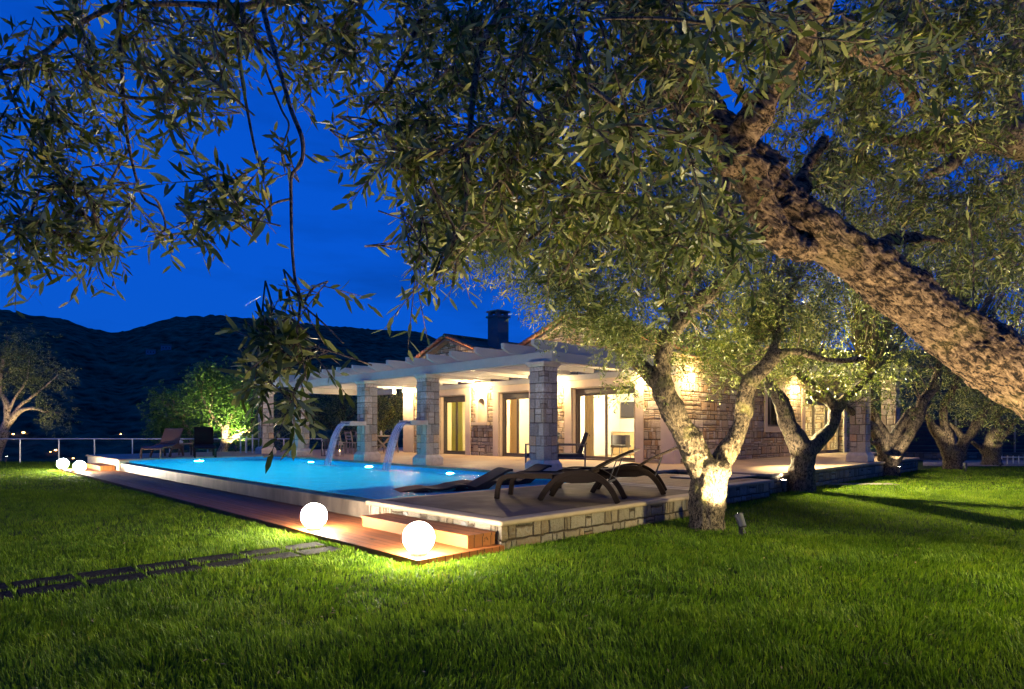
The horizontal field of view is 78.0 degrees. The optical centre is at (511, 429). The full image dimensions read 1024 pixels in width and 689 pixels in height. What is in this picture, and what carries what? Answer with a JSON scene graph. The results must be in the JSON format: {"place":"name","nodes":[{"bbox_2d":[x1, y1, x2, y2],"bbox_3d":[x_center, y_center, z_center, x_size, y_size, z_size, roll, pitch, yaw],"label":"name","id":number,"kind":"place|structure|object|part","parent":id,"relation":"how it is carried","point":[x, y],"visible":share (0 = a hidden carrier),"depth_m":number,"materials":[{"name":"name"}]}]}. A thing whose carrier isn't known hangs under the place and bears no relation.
{"place":"outdoors","nodes":[
{"label":"outdoors","id":0,"kind":"place"},
{"bbox_2d":[145,348,155,354],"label":"hillside house","id":1,"kind":"structure","parent":0,"point":[150,351],"depth_m":1034.00,"materials":[{"name":"tile"}]},
{"bbox_2d":[160,344,171,350],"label":"hillside house","id":2,"kind":"structure","parent":0,"point":[165,346],"depth_m":1049.51,"materials":[{"name":"tile"}]},
{"bbox_2d":[60,468,503,565],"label":"wooden path","id":3,"kind":"structure","parent":0,"point":[346,530],"depth_m":10.02,"materials":[{"name":"brown wood"}]},
{"bbox_2d":[57,459,68,468],"bbox_3d":[-15.507,1.197,21.840,0.343,0.366,0.343,0,0,-44],"label":"globe lamp","id":4,"kind":"object","parent":3,"relation":"on","point":[62,463],"visible":1,"depth_m":21.73,"materials":[{"name":"plastic"}]},
{"bbox_2d":[73,461,85,471],"bbox_3d":[-13.899,1.197,20.334,0.343,0.366,0.343,0,0,-44],"label":"globe lamp","id":5,"kind":"object","parent":3,"relation":"on","point":[79,466],"visible":1,"depth_m":20.23,"materials":[{"name":"plastic"}]},
{"bbox_2d":[85,463,114,470],"bbox_3d":[-14.403,1.301,22.101,0.435,0.154,2.374,0,0,-44],"label":"wooden step","id":6,"kind":"object","parent":3,"relation":"on","point":[99,466],"visible":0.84,"depth_m":21.42,"materials":[{"name":"brown wood"}]},
{"bbox_2d":[301,503,326,530],"bbox_3d":[-2.717,1.197,8.681,0.343,0.366,0.343,0,0,-44],"label":"globe lamp","id":7,"kind":"object","parent":3,"relation":"on","point":[313,516],"visible":1,"depth_m":8.57,"materials":[{"name":"plastic"}]},
{"bbox_2d":[403,522,434,556],"bbox_3d":[-1.022,1.197,6.939,0.343,0.366,0.343,0,0,-44],"label":"globe lamp","id":8,"kind":"object","parent":3,"relation":"on","point":[418,539],"visible":1,"depth_m":6.82,"materials":[{"name":"plastic"}]},
{"bbox_2d":[361,513,494,548],"bbox_3d":[-1.168,1.301,8.274,0.435,0.154,2.354,0,0,-44],"label":"wooden step","id":9,"kind":"object","parent":3,"relation":"on","point":[459,536],"visible":0.95,"depth_m":7.81,"materials":[{"name":"brown wood"}]},
{"bbox_2d":[322,423,348,465],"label":"waterfall","id":10,"kind":"structure","parent":0,"point":[340,427],"depth_m":19.45,"materials":[{"name":"blue liquid"}]},
{"bbox_2d":[127,458,564,500],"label":"pool water","id":11,"kind":"structure","parent":0,"point":[362,482],"depth_m":15.29,"materials":[{"name":"blue liquid"}]},
{"bbox_2d":[378,422,409,471],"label":"waterfall","id":12,"kind":"structure","parent":0,"point":[393,432],"depth_m":17.09,"materials":[{"name":"blue liquid"}]},
{"bbox_2d":[452,402,462,450],"bbox_3d":[-2.290,-0.165,26.186,0.103,2.270,0.700,0,0,-44],"label":"curtain","id":13,"kind":"object","parent":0,"point":[460,431],"visible":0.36,"depth_m":26.07,"materials":[{"name":"beige fabric"}]},
{"bbox_2d":[86,447,876,477],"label":"terrace","id":14,"kind":"structure","parent":0,"point":[473,463],"depth_m":21.45,"materials":[{"name":"stone"}]},
{"bbox_2d":[140,428,183,457],"bbox_3d":[-12.602,0.486,22.845,0.704,1.058,1.978,0,0,-6],"label":"sun lounger","id":15,"kind":"object","parent":14,"relation":"on","point":[171,437],"visible":1,"depth_m":23.39,"materials":[{"name":"brown wicker"}]},
{"bbox_2d":[170,443,191,455],"bbox_3d":[-12.594,0.762,24.075,0.560,0.475,0.560,0,0,6],"label":"side table","id":16,"kind":"object","parent":14,"relation":"on","point":[183,448],"visible":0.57,"depth_m":24.28,"materials":[{"name":"grey wood"}]},
{"bbox_2d":[193,427,216,457],"bbox_3d":[-11.185,0.464,23.019,0.704,1.103,1.973,0,0,-28],"label":"sun lounger","id":17,"kind":"object","parent":14,"relation":"on","point":[203,438],"visible":1,"depth_m":23.52,"materials":[{"name":"wicker"}]},
{"bbox_2d":[136,355,279,452],"bbox_3d":[-14.394,-0.824,30.234,7.290,5.484,3.624,0,0,9],"label":"fruit tree","id":18,"kind":"object","parent":14,"relation":"on","point":[208,376],"visible":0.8,"depth_m":29.60,"materials":[{"name":"green plant"}]},
{"bbox_2d":[255,392,275,453],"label":"stone column","id":19,"kind":"structure","parent":14,"relation":"on","point":[267,433],"depth_m":25.86,"materials":[{"name":"grey stone"}]},
{"bbox_2d":[289,387,311,456],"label":"stone column","id":20,"kind":"structure","parent":14,"relation":"on","point":[302,449],"depth_m":23.54,"materials":[{"name":"grey stone"}]},
{"bbox_2d":[250,362,387,450],"bbox_3d":[-10.031,-0.730,33.029,7.270,5.543,3.758,0,0,5],"label":"olive tree","id":21,"kind":"object","parent":14,"relation":"on","point":[342,409],"visible":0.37,"depth_m":32.78,"materials":[{"name":"green plant"}]},
{"bbox_2d":[321,434,331,455],"bbox_3d":[-6.944,0.583,23.669,0.293,0.833,0.293,0,0,-44],"label":"lantern","id":22,"kind":"object","parent":14,"relation":"on","point":[324,440],"visible":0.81,"depth_m":23.63,"materials":[{"name":"metal"}]},
{"bbox_2d":[120,457,550,517],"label":"swimming pool","id":23,"kind":"structure","parent":14,"relation":"in","point":[347,506],"depth_m":13.45,"materials":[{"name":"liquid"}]},
{"bbox_2d":[394,467,512,491],"bbox_3d":[-1.103,1.040,11.930,2.164,0.576,0.680,0,0,-22],"label":"pool lounger","id":24,"kind":"object","parent":23,"relation":"in","point":[485,481],"visible":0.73,"depth_m":11.84,"materials":[{"name":"wicker"}]},
{"bbox_2d":[451,464,551,483],"bbox_3d":[-0.283,1.040,13.214,2.164,0.576,0.680,0,0,-22],"label":"pool lounger","id":25,"kind":"object","parent":23,"relation":"in","point":[538,467],"visible":0.31,"depth_m":13.14,"materials":[{"name":"wicker"}]},
{"bbox_2d":[335,438,343,455],"bbox_3d":[-6.417,0.665,23.551,0.242,0.669,0.242,0,0,-44],"label":"lantern","id":26,"kind":"object","parent":14,"relation":"on","point":[338,443],"visible":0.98,"depth_m":23.53,"materials":[{"name":"grey metal"}]},
{"bbox_2d":[334,431,349,452],"bbox_3d":[-7.130,0.538,26.537,0.542,0.928,0.440,0,0,-44],"label":"dining chair","id":27,"kind":"object","parent":14,"relation":"on","point":[341,441],"visible":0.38,"depth_m":26.53,"materials":[{"name":"brown wood"}]},
{"bbox_2d":[344,431,356,453],"bbox_3d":[-6.537,0.538,25.990,0.440,0.928,0.542,0,0,41],"label":"dining chair","id":28,"kind":"object","parent":14,"relation":"on","point":[351,439],"visible":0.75,"depth_m":25.86,"materials":[{"name":"brown wood"}]},
{"bbox_2d":[341,380,380,460],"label":"stone column","id":29,"kind":"structure","parent":14,"relation":"on","point":[365,423],"depth_m":20.11,"materials":[{"name":"grey stone"}]},
{"bbox_2d":[353,435,395,452],"bbox_3d":[-5.785,0.636,26.578,0.900,0.772,1.900,0,0,-44],"label":"dining table","id":30,"kind":"object","parent":14,"relation":"on","point":[382,444],"visible":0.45,"depth_m":26.05,"materials":[{"name":"brown wood"}]},
{"bbox_2d":[377,388,402,448],"bbox_3d":[-5.643,-0.570,30.517,3.423,4.923,3.091,0,0,-44],"label":"olive tree","id":31,"kind":"object","parent":14,"relation":"on","point":[384,422],"visible":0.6,"depth_m":30.15,"materials":[{"name":"green plant"}]},
{"bbox_2d":[383,432,398,452],"bbox_3d":[-5.203,0.538,27.274,0.542,0.928,0.440,0,0,-44],"label":"dining chair","id":32,"kind":"object","parent":14,"relation":"on","point":[392,443],"visible":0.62,"depth_m":27.23,"materials":[{"name":"brown wood"}]},
{"bbox_2d":[399,373,442,464],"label":"stone column","id":33,"kind":"structure","parent":14,"relation":"on","point":[426,422],"depth_m":17.73,"materials":[{"name":"grey stone"}]},
{"bbox_2d":[525,432,561,462],"bbox_3d":[0.807,0.536,16.147,0.813,0.926,0.660,0,0,16],"label":"armchair","id":34,"kind":"object","parent":14,"relation":"on","point":[527,455],"visible":0.23,"depth_m":15.94,"materials":[{"name":"metal"}]},
{"bbox_2d":[525,361,561,470],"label":"stone column","id":35,"kind":"structure","parent":14,"relation":"on","point":[543,412],"depth_m":14.51,"materials":[{"name":"grey stone"}]},
{"bbox_2d":[557,432,589,468],"bbox_3d":[1.519,0.536,15.723,0.813,0.926,0.660,0,0,6],"label":"armchair","id":36,"kind":"object","parent":14,"relation":"on","point":[579,454],"visible":0.87,"depth_m":15.42,"materials":[{"name":"metal"}]},
{"bbox_2d":[611,435,630,457],"bbox_3d":[3.703,0.596,21.471,0.560,0.803,0.643,0,0,-44],"label":"tub chair","id":37,"kind":"object","parent":14,"relation":"on","point":[620,441],"visible":0.93,"depth_m":21.58,"materials":[{"name":"grey fabric"}]},
{"bbox_2d":[612,431,633,455],"bbox_3d":[5.007,0.522,23.758,0.650,0.945,2.660,0,0,-44],"label":"cabinet","id":38,"kind":"object","parent":14,"relation":"on","point":[623,450],"visible":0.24,"depth_m":24.03,"materials":[{"name":"white wood"}]},
{"bbox_3d":[4.116,0.540,24.247,0.016,0.810,0.610,0,0,-44],"label":"cabinet door","id":39,"kind":"part","parent":38,"relation":"part of","materials":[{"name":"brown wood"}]},
{"bbox_3d":[4.562,0.540,23.781,0.016,0.810,0.610,0,0,-44],"label":"cabinet door","id":40,"kind":"part","parent":38,"relation":"part of","materials":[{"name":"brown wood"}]},
{"bbox_2d":[843,388,917,454],"bbox_3d":[14.842,-0.215,25.567,2.603,3.557,2.633,0,0,-44],"label":"shrub","id":41,"kind":"object","parent":14,"relation":"on","point":[879,409],"visible":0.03,"depth_m":25.32,"materials":[{"name":"green plant"}]},
{"bbox_2d":[1,481,1009,688],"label":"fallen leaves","id":42,"kind":"object","parent":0,"point":[490,600],"visible":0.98,"depth_m":4.94,"materials":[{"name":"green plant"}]},
{"bbox_2d":[0,461,1023,688],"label":"lawn","id":43,"kind":"structure","parent":0,"point":[921,467],"depth_m":5.30,"materials":[{"name":"plant"}]},
{"bbox_2d":[0,583,7,591],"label":"stepping slab","id":44,"kind":"structure","parent":43,"relation":"on","point":[3,585],"depth_m":5.71,"materials":[{"name":"grey stone"}]},
{"bbox_2d":[0,591,13,599],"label":"stepping slab","id":45,"kind":"structure","parent":43,"relation":"on","point":[7,594],"depth_m":5.45,"materials":[{"name":"grey stone"}]},
{"bbox_2d":[0,321,81,460],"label":"olive tree","id":46,"kind":"object","parent":43,"relation":"on","point":[9,419],"visible":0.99,"depth_m":28.93,"materials":[{"name":"green plant"}]},
{"bbox_2d":[11,574,77,588],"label":"stepping slab","id":47,"kind":"structure","parent":43,"relation":"on","point":[44,580],"depth_m":5.98,"materials":[{"name":"grey stone"}]},
{"bbox_2d":[17,581,85,597],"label":"stepping slab","id":48,"kind":"structure","parent":43,"relation":"on","point":[62,586],"depth_m":5.68,"materials":[{"name":"grey stone"}]},
{"bbox_2d":[77,566,138,579],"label":"stepping slab","id":49,"kind":"structure","parent":43,"relation":"on","point":[107,572],"depth_m":6.31,"materials":[{"name":"grey stone"}]},
{"bbox_2d":[86,572,148,587],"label":"stepping slab","id":50,"kind":"structure","parent":43,"relation":"on","point":[122,578],"depth_m":6.06,"materials":[{"name":"grey stone"}]},
{"bbox_2d":[0,438,322,461],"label":"railing","id":51,"kind":"object","parent":43,"relation":"on","point":[132,442],"visible":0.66,"depth_m":27.29,"materials":[{"name":"metal"}]},
{"bbox_2d":[137,559,192,571],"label":"stepping slab","id":52,"kind":"structure","parent":43,"relation":"on","point":[169,563],"depth_m":6.68,"materials":[{"name":"grey stone"}]},
{"bbox_2d":[146,565,205,578],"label":"stepping slab","id":53,"kind":"structure","parent":43,"relation":"on","point":[186,569],"depth_m":6.40,"materials":[{"name":"grey stone"}]},
{"bbox_2d":[189,553,239,564],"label":"stepping slab","id":54,"kind":"structure","parent":43,"relation":"on","point":[222,557],"depth_m":7.00,"materials":[{"name":"grey stone"}]},
{"bbox_2d":[201,558,251,569],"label":"stepping slab","id":55,"kind":"structure","parent":43,"relation":"on","point":[233,562],"depth_m":6.74,"materials":[{"name":"grey stone"}]},
{"bbox_2d":[236,547,285,557],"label":"stepping slab","id":56,"kind":"structure","parent":43,"relation":"on","point":[265,551],"depth_m":7.40,"materials":[{"name":"grey stone"}]},
{"bbox_2d":[251,552,301,562],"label":"stepping slab","id":57,"kind":"structure","parent":43,"relation":"on","point":[285,555],"depth_m":7.11,"materials":[{"name":"grey stone"}]},
{"bbox_2d":[280,542,324,551],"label":"stepping slab","id":58,"kind":"structure","parent":43,"relation":"on","point":[305,545],"depth_m":7.71,"materials":[{"name":"grey stone"}]},
{"bbox_2d":[294,546,341,555],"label":"stepping slab","id":59,"kind":"structure","parent":43,"relation":"on","point":[308,552],"depth_m":7.46,"materials":[{"name":"grey stone"}]},
{"bbox_2d":[0,0,1023,473],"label":"olive tree","id":60,"kind":"object","parent":43,"relation":"on","point":[672,62],"visible":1,"depth_m":1.70,"materials":[{"name":"green plant"}]},
{"bbox_2d":[366,482,688,549],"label":"sun platform","id":61,"kind":"structure","parent":43,"relation":"on","point":[524,515],"depth_m":9.13,"materials":[{"name":"stone"}]},
{"bbox_2d":[494,448,639,503],"bbox_3d":[0.858,0.699,9.872,2.168,0.810,0.704,0,0,19],"label":"sun lounger","id":62,"kind":"object","parent":61,"relation":"on","point":[597,473],"visible":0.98,"depth_m":9.63,"materials":[{"name":"wicker"}]},
{"bbox_2d":[550,446,677,494],"bbox_3d":[1.793,0.699,11.075,2.168,0.810,0.704,0,0,16],"label":"sun lounger","id":63,"kind":"object","parent":61,"relation":"on","point":[632,469],"visible":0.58,"depth_m":10.68,"materials":[{"name":"wicker"}]},
{"bbox_2d":[400,126,866,530],"bbox_3d":[1.911,-1.638,9.407,7.203,6.358,3.221,0,0,-2],"label":"olive tree","id":64,"kind":"object","parent":43,"relation":"on","point":[709,473],"visible":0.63,"depth_m":9.15,"materials":[{"name":"green plant"}]},
{"bbox_2d":[607,474,770,503],"bbox_3d":[3.530,1.289,13.485,3.130,0.422,2.680,0,0,-44],"label":"decked tier","id":65,"kind":"object","parent":43,"relation":"on","point":[742,489],"visible":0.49,"depth_m":13.01,"materials":[{"name":"stone"}]},
{"bbox_2d":[670,474,755,479],"bbox_3d":[4.862,1.056,14.517,2.700,0.036,1.150,0,0,-44],"label":"stone step","id":66,"kind":"object","parent":65,"relation":"on","point":[735,476],"visible":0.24,"depth_m":13.93,"materials":[{"name":"grey stone"}]},
{"bbox_2d":[734,513,746,535],"bbox_3d":[3.111,1.340,8.603,0.130,0.420,0.197,0,0,-22],"label":"garden spotlight","id":67,"kind":"object","parent":43,"relation":"on","point":[740,520],"visible":0.91,"depth_m":8.56,"materials":[{"name":"black plastic"}]},
{"bbox_2d":[781,479,785,492],"bbox_3d":[6.188,1.345,14.425,0.136,0.410,0.131,0,0,-44],"label":"garden spotlight","id":68,"kind":"object","parent":43,"relation":"on","point":[783,484],"visible":0.84,"depth_m":14.38,"materials":[{"name":"black plastic"}]},
{"bbox_2d":[677,456,919,493],"bbox_3d":[9.288,1.375,19.147,11.980,0.749,2.418,0,0,-44],"label":"porch","id":69,"kind":"object","parent":43,"relation":"on","point":[837,469],"visible":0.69,"depth_m":17.36,"materials":[{"name":"stone"}]},
{"bbox_2d":[846,373,873,461],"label":"stone column","id":70,"kind":"structure","parent":69,"relation":"on","point":[860,443],"depth_m":19.56,"materials":[{"name":"grey stone"}]},
{"bbox_2d":[772,362,911,377],"bbox_3d":[11.105,-1.950,21.732,4.300,0.399,3.640,0,0,-44],"label":"porch canopy","id":71,"kind":"object","parent":70,"relation":"on","point":[815,369],"visible":0.13,"depth_m":21.20,"materials":[{"name":"white wood"}]},
{"bbox_2d":[878,378,903,457],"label":"stone column","id":72,"kind":"structure","parent":69,"relation":"on","point":[891,421],"depth_m":21.71,"materials":[{"name":"beige stone"}]},
{"bbox_2d":[708,112,956,492],"bbox_3d":[7.539,-3.016,15.155,6.106,9.112,4.139,0,0,-21],"label":"olive tree","id":73,"kind":"object","parent":43,"relation":"on","point":[871,342],"visible":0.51,"depth_m":14.59,"materials":[{"name":"green plant"}]},
{"bbox_2d":[897,467,901,476],"bbox_3d":[11.826,1.343,19.308,0.162,0.415,0.131,0,0,-44],"label":"garden spotlight","id":74,"kind":"object","parent":43,"relation":"on","point":[899,470],"visible":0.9,"depth_m":19.26,"materials":[{"name":"black plastic"}]},
{"bbox_2d":[817,153,1023,475],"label":"olive tree","id":75,"kind":"object","parent":43,"relation":"on","point":[892,447],"visible":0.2,"depth_m":19.74,"materials":[{"name":"green plant"}]},
{"bbox_2d":[896,187,1023,469],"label":"olive tree","id":76,"kind":"object","parent":43,"relation":"on","point":[953,455],"visible":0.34,"depth_m":22.66,"materials":[{"name":"green plant"}]},
{"bbox_2d":[933,382,1023,464],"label":"olive tree","id":77,"kind":"object","parent":43,"relation":"on","point":[990,449],"visible":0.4,"depth_m":25.45,"materials":[{"name":"green plant"}]},
{"bbox_2d":[0,309,1023,462],"bbox_3d":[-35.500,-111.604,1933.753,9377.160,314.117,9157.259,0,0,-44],"label":"hills","id":78,"kind":"structure","parent":0,"point":[117,372],"depth_m":942.77,"materials":[{"name":"green plant"}]},
{"bbox_2d":[0,0,1023,350],"label":"sky","id":79,"kind":"structure","parent":0,"point":[329,244],"materials":[{"name":"blue"}]},
{"bbox_2d":[510,399,516,452],"bbox_3d":[0.096,-0.165,23.694,0.109,2.270,0.400,0,0,-44],"label":"curtain","id":80,"kind":"object","parent":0,"point":[513,426],"visible":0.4,"depth_m":23.73,"materials":[{"name":"beige fabric"}]},
{"bbox_2d":[585,396,593,455],"bbox_3d":[2.563,-0.165,21.112,0.362,2.270,0.093,0,0,44],"label":"curtain","id":81,"kind":"object","parent":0,"point":[589,414],"visible":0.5,"depth_m":21.09,"materials":[{"name":"beige fabric"}]},
{"bbox_2d":[403,309,849,463],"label":"stone house","id":82,"kind":"structure","parent":0,"point":[486,420],"depth_m":23.08,"materials":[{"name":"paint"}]},
{"bbox_2d":[446,401,455,452],"bbox_3d":[-2.468,-0.110,25.926,0.045,2.120,0.770,0,0,-44],"label":"door leaf","id":83,"kind":"structure","parent":82,"relation":"in","point":[450,451],"depth_m":26.14,"materials":[{"name":"wood"}]},
{"bbox_2d":[456,400,464,452],"bbox_3d":[-2.001,-0.110,25.362,0.045,2.120,0.770,0,0,-44],"label":"door leaf","id":84,"kind":"structure","parent":82,"relation":"in","point":[457,401],"depth_m":25.58,"materials":[{"name":"metal"}]},
{"bbox_2d":[253,339,675,395],"bbox_3d":[-3.069,-1.782,21.945,5.795,0.462,16.450,0,0,-44],"label":"pergola","id":85,"kind":"object","parent":82,"relation":"attached to","point":[506,362],"visible":0.57,"depth_m":18.97,"materials":[{"name":"white wood"}]},
{"bbox_2d":[505,397,516,454],"bbox_3d":[-0.003,-0.110,23.350,0.045,2.120,0.740,0,0,-44],"label":"door leaf","id":86,"kind":"structure","parent":82,"relation":"in","point":[506,399],"depth_m":23.57,"materials":[{"name":"metal"}]},
{"bbox_2d":[517,397,528,455],"bbox_3d":[0.444,-0.110,22.809,0.045,2.120,0.740,0,0,-44],"label":"door leaf","id":87,"kind":"structure","parent":82,"relation":"in","point":[520,454],"depth_m":23.03,"materials":[{"name":"wood"}]},
{"bbox_2d":[578,393,604,458],"bbox_3d":[2.627,-0.110,20.604,0.045,2.120,1.205,0,0,-44],"label":"door leaf","id":88,"kind":"structure","parent":82,"relation":"in","point":[591,394],"depth_m":20.98,"materials":[{"name":"wood"}]},
{"bbox_2d":[605,391,634,459],"bbox_3d":[3.395,-0.110,19.726,0.045,2.120,1.205,0,0,-44],"label":"door leaf","id":89,"kind":"structure","parent":82,"relation":"in","point":[608,393],"depth_m":20.10,"materials":[{"name":"metal"}]},
{"bbox_2d":[688,373,693,380],"bbox_3d":[5.281,-1.530,18.634,0.120,0.220,0.176,0,0,-44],"label":"wall lamp","id":90,"kind":"object","parent":82,"relation":"attached to","point":[689,377],"visible":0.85,"depth_m":18.59,"materials":[{"name":"glass"}]},
{"bbox_2d":[768,395,777,426],"bbox_3d":[9.309,-0.750,22.886,1.300,1.300,0.070,0,0,-44],"label":"window frame","id":91,"kind":"structure","parent":82,"relation":"in","point":[769,398],"depth_m":22.87,"materials":[{"name":"metal"}]},
{"bbox_2d":[793,386,798,392],"bbox_3d":[10.698,-1.500,23.820,0.120,0.220,0.176,0,0,-44],"label":"wall lamp","id":92,"kind":"object","parent":82,"relation":"attached to","point":[795,389],"visible":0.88,"depth_m":23.76,"materials":[{"name":"glass"}]},
{"bbox_2d":[805,402,814,434],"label":"door leaf","id":93,"kind":"structure","parent":82,"relation":"in","point":[805,402],"depth_m":25.66,"materials":[{"name":"wood"}]},
{"bbox_2d":[812,403,824,451],"bbox_3d":[12.706,-0.060,26.206,1.373,2.020,0.045,0,0,-44],"label":"door leaf","id":94,"kind":"structure","parent":82,"relation":"in","point":[815,403],"depth_m":26.28,"materials":[{"name":"metal"}]},
{"bbox_2d":[825,406,837,451],"bbox_3d":[13.706,-0.060,27.090,1.373,2.020,0.045,0,0,-44],"label":"door leaf","id":95,"kind":"structure","parent":82,"relation":"in","point":[826,450],"depth_m":26.63,"materials":[{"name":"wood"}]},
{"bbox_2d":[621,402,633,416],"bbox_3d":[4.613,-0.770,24.557,0.054,0.600,0.920,0,0,-44],"label":"television","id":96,"kind":"object","parent":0,"point":[627,410],"visible":0.56,"depth_m":24.64,"materials":[{"name":"black plastic"}]},
{"bbox_2d":[634,393,634,457],"bbox_3d":[3.948,-0.165,19.662,0.354,2.270,0.093,0,0,42],"label":"curtain","id":97,"kind":"object","parent":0,"point":[634,426],"visible":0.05,"depth_m":19.76,"materials":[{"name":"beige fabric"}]},
{"bbox_2d":[905,452,1023,460],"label":"retaining wall","id":98,"kind":"structure","parent":0,"point":[922,456],"depth_m":29.41,"materials":[{"name":"stone"}]},
{"bbox_2d":[906,417,1023,451],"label":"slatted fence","id":99,"kind":"object","parent":98,"relation":"on","point":[926,442],"visible":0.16,"depth_m":31.31,"materials":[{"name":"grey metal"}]},
{"bbox_2d":[923,460,1023,465],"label":"gravel bed","id":100,"kind":"object","parent":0,"point":[939,462],"visible":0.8,"depth_m":26.49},
{"bbox_2d":[1001,456,1023,463],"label":"edging fence","id":101,"kind":"object","parent":100,"relation":"on","point":[1012,457],"visible":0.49,"depth_m":26.08,"materials":[{"name":"grey metal"}]}
]}

